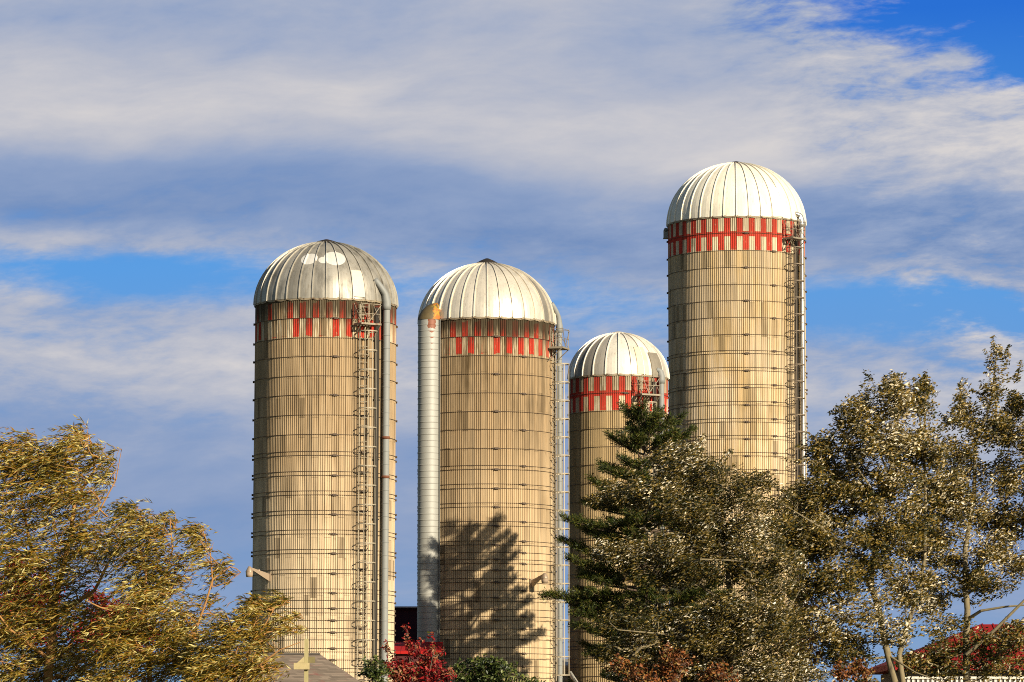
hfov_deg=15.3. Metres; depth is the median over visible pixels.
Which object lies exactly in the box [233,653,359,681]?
brown house
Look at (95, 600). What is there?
maroon tree
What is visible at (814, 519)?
poplar tree
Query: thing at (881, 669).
red roofed barn
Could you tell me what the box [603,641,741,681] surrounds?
autumn sapling
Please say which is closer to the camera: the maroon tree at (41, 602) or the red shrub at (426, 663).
the red shrub at (426, 663)
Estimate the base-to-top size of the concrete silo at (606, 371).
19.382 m
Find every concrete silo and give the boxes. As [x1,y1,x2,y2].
[250,239,398,681]
[417,258,569,681]
[567,331,669,681]
[663,161,809,681]
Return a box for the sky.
[0,0,1023,681]
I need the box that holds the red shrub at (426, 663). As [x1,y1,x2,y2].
[380,623,456,681]
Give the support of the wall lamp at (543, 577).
attached to the concrete silo at (491, 455)
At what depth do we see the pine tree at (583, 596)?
142.81 m
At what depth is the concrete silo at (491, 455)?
153.04 m
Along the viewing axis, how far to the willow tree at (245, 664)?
93.52 m
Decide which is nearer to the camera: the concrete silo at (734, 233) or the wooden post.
the wooden post
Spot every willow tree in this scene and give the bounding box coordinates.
[0,415,137,681]
[59,496,247,681]
[167,588,308,681]
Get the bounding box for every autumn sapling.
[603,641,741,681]
[772,588,827,681]
[828,657,875,681]
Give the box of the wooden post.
[294,639,314,681]
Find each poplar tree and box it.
[583,433,836,681]
[755,369,955,681]
[888,335,1023,681]
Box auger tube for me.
[570,671,577,681]
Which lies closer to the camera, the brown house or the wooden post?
the wooden post
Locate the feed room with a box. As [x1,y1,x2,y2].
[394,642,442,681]
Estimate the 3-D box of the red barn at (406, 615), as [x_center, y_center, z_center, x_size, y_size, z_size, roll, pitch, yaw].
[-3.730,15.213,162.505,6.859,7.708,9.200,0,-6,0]
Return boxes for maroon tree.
[0,550,73,650]
[67,586,159,666]
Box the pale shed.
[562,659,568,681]
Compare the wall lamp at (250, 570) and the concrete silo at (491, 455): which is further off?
the concrete silo at (491, 455)
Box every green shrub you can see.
[357,655,391,681]
[450,654,545,681]
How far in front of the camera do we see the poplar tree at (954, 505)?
123.73 m
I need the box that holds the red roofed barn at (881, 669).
[869,623,1023,681]
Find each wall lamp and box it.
[246,566,270,581]
[530,573,547,587]
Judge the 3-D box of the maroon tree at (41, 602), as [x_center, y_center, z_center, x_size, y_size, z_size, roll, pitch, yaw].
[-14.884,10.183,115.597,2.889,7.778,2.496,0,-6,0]
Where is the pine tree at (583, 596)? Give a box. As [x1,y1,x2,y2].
[537,399,735,681]
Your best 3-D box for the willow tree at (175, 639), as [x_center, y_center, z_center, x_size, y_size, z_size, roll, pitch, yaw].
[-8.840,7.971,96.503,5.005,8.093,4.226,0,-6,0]
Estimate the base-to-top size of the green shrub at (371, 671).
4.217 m
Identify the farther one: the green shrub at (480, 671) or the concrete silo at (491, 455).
the concrete silo at (491, 455)
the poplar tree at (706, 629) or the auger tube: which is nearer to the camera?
the poplar tree at (706, 629)
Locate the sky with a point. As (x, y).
(157, 157)
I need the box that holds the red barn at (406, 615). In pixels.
[394,606,416,641]
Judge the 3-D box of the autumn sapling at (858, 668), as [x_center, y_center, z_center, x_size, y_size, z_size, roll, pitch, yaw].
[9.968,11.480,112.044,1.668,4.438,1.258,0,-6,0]
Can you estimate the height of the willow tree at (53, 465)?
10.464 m
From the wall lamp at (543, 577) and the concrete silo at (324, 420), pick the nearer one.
the concrete silo at (324, 420)
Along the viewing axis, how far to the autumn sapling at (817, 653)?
129.55 m

